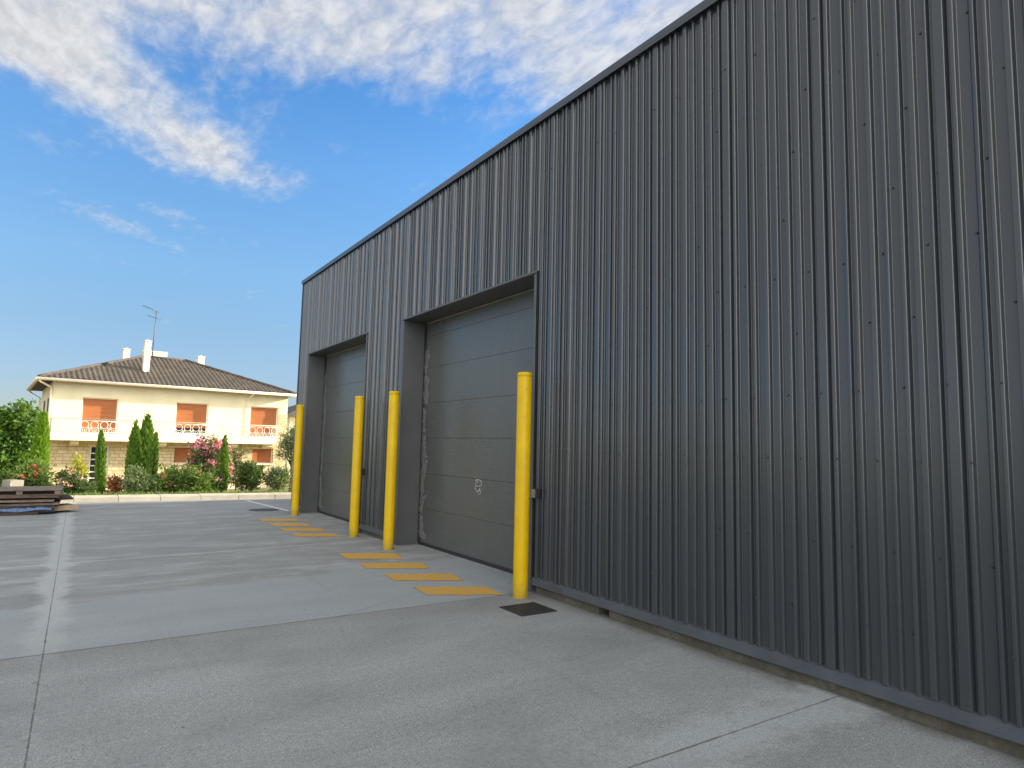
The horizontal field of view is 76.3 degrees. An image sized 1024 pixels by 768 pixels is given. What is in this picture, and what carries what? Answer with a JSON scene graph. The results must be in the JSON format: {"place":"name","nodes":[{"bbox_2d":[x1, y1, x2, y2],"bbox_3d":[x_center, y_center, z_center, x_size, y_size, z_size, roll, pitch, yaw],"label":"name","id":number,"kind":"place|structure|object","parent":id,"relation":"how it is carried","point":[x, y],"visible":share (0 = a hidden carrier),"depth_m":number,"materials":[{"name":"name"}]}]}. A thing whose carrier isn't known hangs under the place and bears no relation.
{"place":"outdoors","nodes":[
{"label":"outdoors","id":0,"kind":"place"},
{"bbox_2d":[63,477,290,499],"bbox_3d":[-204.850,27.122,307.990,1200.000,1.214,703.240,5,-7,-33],"label":"garden ground","id":1,"kind":"structure","parent":0,"point":[263,489],"depth_m":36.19,"materials":[{"name":"green plant"}]},
{"bbox_2d":[0,465,15,486],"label":"green shrub","id":2,"kind":"object","parent":1,"relation":"on","point":[3,475],"visible":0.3,"depth_m":19.22,"materials":[{"name":"green plant"}]},
{"bbox_2d":[0,398,41,471],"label":"leafy tree","id":3,"kind":"object","parent":1,"relation":"on","point":[16,439],"visible":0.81,"depth_m":26.02,"materials":[{"name":"green plant"}]},
{"bbox_2d":[6,450,59,485],"bbox_3d":[-13.958,2.693,18.923,1.417,1.565,1.448,5,-7,-33],"label":"oleander","id":4,"kind":"object","parent":1,"relation":"on","point":[30,473],"visible":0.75,"depth_m":18.76,"materials":[{"name":"green plant"}]},
{"bbox_2d":[28,410,51,474],"bbox_3d":[-17.553,2.608,24.213,0.740,3.310,0.676,-2,-7,33],"label":"cypress tree","id":5,"kind":"object","parent":1,"relation":"on","point":[41,444],"visible":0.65,"depth_m":24.15,"materials":[{"name":"green plant"}]},
{"bbox_2d":[51,466,89,494],"bbox_3d":[-12.754,2.907,18.942,1.089,1.077,1.056,5,-7,-33],"label":"rose bush","id":6,"kind":"object","parent":1,"relation":"on","point":[68,478],"visible":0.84,"depth_m":18.74,"materials":[{"name":"green plant"}]},
{"bbox_2d":[68,451,89,477],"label":"yellow shrub","id":7,"kind":"object","parent":1,"relation":"on","point":[83,469],"visible":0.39,"depth_m":27.35,"materials":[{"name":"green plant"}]},
{"bbox_2d":[73,480,100,494],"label":"green shrub","id":8,"kind":"object","parent":1,"relation":"on","point":[83,487],"visible":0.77,"depth_m":18.70,"materials":[{"name":"green plant"}]},
{"bbox_2d":[94,429,106,493],"bbox_3d":[-12.742,2.460,20.222,0.411,2.203,0.401,5,-7,-33],"label":"cypress tree","id":9,"kind":"object","parent":1,"relation":"on","point":[100,466],"visible":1,"depth_m":20.14,"materials":[{"name":"green plant"}]},
{"bbox_2d":[106,473,126,493],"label":"red flower plant","id":10,"kind":"object","parent":1,"relation":"on","point":[113,484],"visible":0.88,"depth_m":22.84,"materials":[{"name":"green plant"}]},
{"bbox_2d":[123,418,143,492],"bbox_3d":[-13.486,2.624,23.285,0.669,2.873,0.664,5,-7,-33],"label":"cypress tree","id":11,"kind":"object","parent":1,"relation":"on","point":[134,452],"visible":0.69,"depth_m":23.17,"materials":[{"name":"green plant"}]},
{"bbox_2d":[118,463,157,493],"bbox_3d":[-11.429,2.989,19.979,1.126,1.201,1.113,5,-7,-33],"label":"grey shrub","id":12,"kind":"object","parent":1,"relation":"on","point":[137,480],"visible":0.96,"depth_m":19.87,"materials":[{"name":"green plant"}]},
{"bbox_2d":[140,413,154,490],"bbox_3d":[-13.337,2.567,23.681,0.791,3.102,0.683,0,-6,10],"label":"cypress tree","id":13,"kind":"object","parent":1,"relation":"on","point":[147,430],"visible":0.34,"depth_m":23.59,"materials":[{"name":"green plant"}]},
{"bbox_2d":[145,431,159,491],"bbox_3d":[-12.850,2.863,23.292,0.415,2.375,0.443,-2,-6,28],"label":"cypress tree","id":14,"kind":"object","parent":1,"relation":"on","point":[152,456],"visible":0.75,"depth_m":23.25,"materials":[{"name":"green plant"}]},
{"bbox_2d":[26,305,296,491],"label":"house","id":15,"kind":"structure","parent":1,"relation":"on","point":[181,402],"depth_m":35.17,"materials":[{"name":"paint"}]},
{"bbox_2d":[88,445,108,481],"bbox_3d":[-21.036,4.214,33.108,0.850,2.169,0.050,6,-7,-38],"label":"glazed door","id":16,"kind":"structure","parent":15,"relation":"in","point":[91,464],"depth_m":32.98,"materials":[{"name":"white paint"}]},
{"bbox_2d":[80,397,117,433],"bbox_3d":[-21.081,1.636,33.299,1.570,1.824,0.050,6,-7,-38],"label":"window","id":17,"kind":"structure","parent":15,"relation":"in","point":[92,408],"depth_m":33.28,"materials":[{"name":"orange paint"}]},
{"bbox_2d":[173,447,203,464],"bbox_3d":[-17.598,3.942,35.739,1.892,0.971,0.340,6,-7,-38],"label":"window","id":18,"kind":"structure","parent":15,"relation":"in","point":[180,453],"depth_m":35.58,"materials":[{"name":"orange paint"}]},
{"bbox_2d":[175,402,207,436],"bbox_3d":[-17.703,1.970,35.969,1.619,1.824,0.050,6,-7,-38],"label":"window","id":19,"kind":"structure","parent":15,"relation":"in","point":[195,413],"depth_m":35.97,"materials":[{"name":"orange paint"}]},
{"bbox_2d":[252,448,273,464],"bbox_3d":[-14.602,4.238,38.107,1.356,0.971,0.340,6,-7,-38],"label":"window","id":20,"kind":"structure","parent":15,"relation":"in","point":[263,456],"depth_m":38.24,"materials":[{"name":"orange paint"}]},
{"bbox_2d":[249,406,277,437],"bbox_3d":[-14.650,2.271,38.383,1.594,1.824,0.050,6,-7,-38],"label":"window","id":21,"kind":"structure","parent":15,"relation":"in","point":[259,415],"depth_m":38.38,"materials":[{"name":"orange paint"}]},
{"bbox_2d":[150,463,188,493],"bbox_3d":[-10.962,3.119,20.634,1.289,1.295,1.261,-2,-7,34],"label":"oleander","id":22,"kind":"object","parent":1,"relation":"on","point":[166,478],"visible":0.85,"depth_m":20.44,"materials":[{"name":"green plant"}]},
{"bbox_2d":[170,460,217,492],"bbox_3d":[-10.239,3.060,20.925,1.481,1.309,1.445,5,-7,-33],"label":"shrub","id":23,"kind":"object","parent":1,"relation":"on","point":[195,480],"visible":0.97,"depth_m":20.75,"materials":[{"name":"green plant"}]},
{"bbox_2d":[178,434,237,492],"bbox_3d":[-11.087,2.949,23.867,1.974,2.335,2.046,5,-7,-33],"label":"crape myrtle","id":24,"kind":"object","parent":1,"relation":"on","point":[209,452],"visible":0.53,"depth_m":23.47,"materials":[{"name":"pink plant"}]},
{"bbox_2d":[199,466,228,492],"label":"oleander","id":25,"kind":"object","parent":1,"relation":"on","point":[220,481],"visible":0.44,"depth_m":21.52,"materials":[{"name":"green plant"}]},
{"bbox_2d":[219,434,229,490],"bbox_3d":[-9.854,2.778,22.335,0.376,2.166,0.379,3,-6,-15],"label":"cypress tree","id":26,"kind":"object","parent":1,"relation":"on","point":[224,461],"visible":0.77,"depth_m":22.28,"materials":[{"name":"green plant"}]},
{"bbox_2d":[229,448,247,490],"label":"crape myrtle","id":27,"kind":"object","parent":1,"relation":"on","point":[236,459],"visible":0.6,"depth_m":25.53,"materials":[{"name":"green plant"}]},
{"bbox_2d":[233,459,266,491],"bbox_3d":[-8.899,3.181,22.203,1.158,1.310,1.112,5,-7,-33],"label":"green shrub","id":28,"kind":"object","parent":1,"relation":"on","point":[250,477],"visible":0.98,"depth_m":22.08,"materials":[{"name":"green plant"}]},
{"bbox_2d":[262,462,291,491],"bbox_3d":[-8.214,3.327,22.660,1.152,1.219,1.189,-2,-6,27],"label":"green shrub","id":29,"kind":"object","parent":1,"relation":"on","point":[277,478],"visible":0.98,"depth_m":22.57,"materials":[{"name":"green plant"}]},
{"bbox_2d":[273,421,294,490],"bbox_3d":[-9.891,3.314,29.246,1.594,3.510,1.314,5,-7,-33],"label":"olive tree","id":30,"kind":"object","parent":1,"relation":"on","point":[288,443],"visible":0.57,"depth_m":29.15,"materials":[{"name":"green plant"}]},
{"bbox_2d":[285,405,295,474],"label":"neighbour house","id":31,"kind":"structure","parent":1,"relation":"on","point":[291,412],"depth_m":50.98,"materials":[{"name":"paint"}]},
{"bbox_2d":[0,0,702,433],"label":"sky","id":32,"kind":"structure","parent":0,"point":[193,163],"materials":[{"name":"blue"}]},
{"bbox_2d":[0,498,1023,767],"bbox_3d":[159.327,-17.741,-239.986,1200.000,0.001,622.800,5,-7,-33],"label":"concrete yard","id":33,"kind":"structure","parent":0,"point":[192,634],"depth_m":4.87,"materials":[{"name":"grey concrete"}]},
{"bbox_2d":[0,512,37,515],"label":"plank","id":34,"kind":"object","parent":33,"relation":"on","point":[22,513],"visible":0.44,"depth_m":13.94,"materials":[{"name":"wood"}]},
{"bbox_2d":[0,505,54,512],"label":"plastic bundle","id":35,"kind":"object","parent":34,"relation":"on","point":[52,507],"visible":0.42,"depth_m":14.10,"materials":[{"name":"plastic"}]},
{"bbox_2d":[0,507,50,511],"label":"blue wrapper","id":36,"kind":"object","parent":35,"relation":"attached to","point":[21,509],"visible":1,"depth_m":13.97,"materials":[{"name":"blue plastic"}]},
{"bbox_2d":[0,500,60,505],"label":"plank","id":37,"kind":"object","parent":35,"relation":"on","point":[56,502],"visible":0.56,"depth_m":14.17,"materials":[{"name":"wood"}]},
{"bbox_2d":[50,494,72,499],"bbox_3d":[-11.936,2.499,13.948,4.150,0.072,1.111,5,-7,-39],"label":"plank","id":38,"kind":"object","parent":37,"relation":"on","point":[65,497],"visible":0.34,"depth_m":14.82,"materials":[{"name":"wood"}]},
{"bbox_2d":[0,498,54,502],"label":"plank","id":39,"kind":"object","parent":38,"relation":"on","point":[11,500],"visible":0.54,"depth_m":14.16,"materials":[{"name":"brown wood"}]},
{"bbox_2d":[0,492,58,498],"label":"plank","id":40,"kind":"object","parent":39,"relation":"on","point":[40,496],"visible":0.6,"depth_m":14.24,"materials":[{"name":"brown wood"}]},
{"bbox_2d":[0,486,63,495],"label":"wood pallet","id":41,"kind":"object","parent":40,"relation":"on","point":[36,490],"visible":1,"depth_m":14.45,"materials":[{"name":"brown wood"}]},
{"bbox_2d":[2,479,23,485],"bbox_3d":[-13.265,2.757,17.316,0.400,0.425,0.320,-1,-6,26],"label":"concrete block","id":42,"kind":"object","parent":41,"relation":"on","point":[13,482],"depth_m":17.22,"materials":[{"name":"grey concrete"}]},
{"bbox_2d":[55,503,78,510],"bbox_3d":[-10.286,2.800,14.839,0.611,0.105,0.520,-3,-7,36],"label":"board offcut","id":43,"kind":"object","parent":35,"relation":"on","point":[64,506],"visible":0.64,"depth_m":14.72,"materials":[{"name":"brown wood"}]},
{"bbox_2d":[60,492,290,502],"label":"kerb","id":44,"kind":"structure","parent":33,"relation":"on","point":[155,497],"depth_m":18.24,"materials":[{"name":"concrete"}]},
{"bbox_2d":[247,508,279,511],"bbox_3d":[-6.134,3.116,16.129,0.800,0.006,0.800,5,-7,-33],"label":"manhole cover","id":45,"kind":"object","parent":33,"relation":"on","point":[263,510],"visible":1,"depth_m":16.04,"materials":[{"name":"metal"}]},
{"bbox_2d":[244,500,289,510],"bbox_3d":[-6.526,3.219,17.305,0.129,0.001,3.427,6,-7,-39],"label":"painted line","id":46,"kind":"object","parent":33,"relation":"on","point":[266,505],"visible":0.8,"depth_m":17.26,"materials":[{"name":"white paint"}]},
{"bbox_2d":[258,518,298,520],"bbox_3d":[-5.072,2.952,14.175,0.960,0.001,0.506,2,-6,-12],"label":"painted stripe","id":47,"kind":"object","parent":33,"relation":"on","point":[268,519],"visible":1,"depth_m":14.15,"materials":[{"name":"yellow paint"}]},
{"bbox_2d":[269,523,310,525],"bbox_3d":[-4.556,2.888,13.389,0.960,0.001,0.522,2,-6,-8],"label":"painted stripe","id":48,"kind":"object","parent":33,"relation":"on","point":[290,524],"visible":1,"depth_m":13.42,"materials":[{"name":"yellow paint"}]},
{"bbox_2d":[291,405,303,515],"bbox_3d":[-5.019,1.769,15.263,0.177,2.572,0.177,3,-6,-20],"label":"bollard","id":49,"kind":"object","parent":33,"relation":"on","point":[297,460],"visible":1,"depth_m":15.20,"materials":[{"name":"yellow metal"}]},
{"bbox_2d":[279,528,324,530],"bbox_3d":[-4.078,2.830,12.676,0.967,0.001,0.463,2,-6,-10],"label":"painted stripe","id":50,"kind":"object","parent":33,"relation":"on","point":[302,529],"visible":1,"depth_m":12.69,"materials":[{"name":"yellow paint"}]},
{"bbox_2d":[290,533,339,536],"bbox_3d":[-3.623,2.773,11.979,0.935,0.001,0.464,2,-6,-9],"label":"painted stripe","id":51,"kind":"object","parent":33,"relation":"on","point":[315,534],"visible":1,"depth_m":11.98,"materials":[{"name":"yellow paint"}]},
{"bbox_2d":[349,396,364,536],"bbox_3d":[-2.859,1.506,12.013,0.177,2.572,0.177,1,-5,1],"label":"bollard","id":52,"kind":"object","parent":33,"relation":"on","point":[356,469],"visible":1,"depth_m":11.94,"materials":[{"name":"yellow metal"}]},
{"bbox_2d":[340,553,402,558],"bbox_3d":[-2.147,2.605,9.876,1.007,0.001,0.542,2,-6,-7],"label":"painted stripe","id":53,"kind":"object","parent":33,"relation":"on","point":[370,555],"visible":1,"depth_m":9.87,"materials":[{"name":"yellow paint"}]},
{"bbox_2d":[383,391,399,549],"bbox_3d":[-1.976,1.398,10.684,0.177,2.572,0.177,4,-6,-24],"label":"bollard","id":54,"kind":"object","parent":33,"relation":"on","point":[391,473],"visible":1,"depth_m":10.62,"materials":[{"name":"yellow metal"}]},
{"bbox_2d":[360,563,427,568],"bbox_3d":[-1.647,2.546,9.142,0.986,0.001,0.465,2,-6,-7],"label":"painted stripe","id":55,"kind":"object","parent":33,"relation":"on","point":[394,565],"visible":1,"depth_m":9.12,"materials":[{"name":"yellow paint"}]},
{"bbox_2d":[385,573,463,580],"bbox_3d":[-1.141,2.486,8.401,1.049,0.001,0.466,2,-6,-5],"label":"painted stripe","id":56,"kind":"object","parent":33,"relation":"on","point":[421,577],"visible":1,"depth_m":8.39,"materials":[{"name":"yellow paint"}]},
{"bbox_2d":[414,586,501,594],"bbox_3d":[-0.638,2.426,7.656,1.039,0.001,0.461,2,-6,-6],"label":"painted stripe","id":57,"kind":"object","parent":33,"relation":"on","point":[454,590],"visible":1,"depth_m":7.64,"materials":[{"name":"yellow paint"}]},
{"bbox_2d":[513,372,531,598],"bbox_3d":[0.122,1.142,7.527,0.177,2.572,0.177,3,-6,-13],"label":"bollard","id":58,"kind":"object","parent":33,"relation":"on","point":[522,492],"visible":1,"depth_m":7.46,"materials":[{"name":"yellow metal"}]},
{"bbox_2d":[499,602,556,616],"bbox_3d":[0.167,2.373,6.862,0.450,0.018,0.430,5,-7,-33],"label":"drain grate","id":59,"kind":"object","parent":33,"relation":"on","point":[527,609],"visible":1,"depth_m":6.85,"materials":[{"name":"metal"}]},
{"bbox_2d":[291,0,1023,757],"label":"warehouse","id":60,"kind":"structure","parent":0,"point":[735,288],"depth_m":5.47,"materials":[{"name":"paint"}]},
{"bbox_2d":[317,343,365,521],"bbox_3d":[-3.601,1.049,14.472,0.070,3.918,3.909,5,-7,-33],"label":"sectional door","id":61,"kind":"structure","parent":60,"relation":"in","point":[344,371],"depth_m":15.04,"materials":[{"name":"paint"}]},
{"bbox_2d":[417,288,533,573],"bbox_3d":[-0.476,0.668,9.769,0.070,3.918,3.949,5,-7,-33],"label":"sectional door","id":62,"kind":"structure","parent":60,"relation":"in","point":[474,357],"depth_m":9.90,"materials":[{"name":"paint"}]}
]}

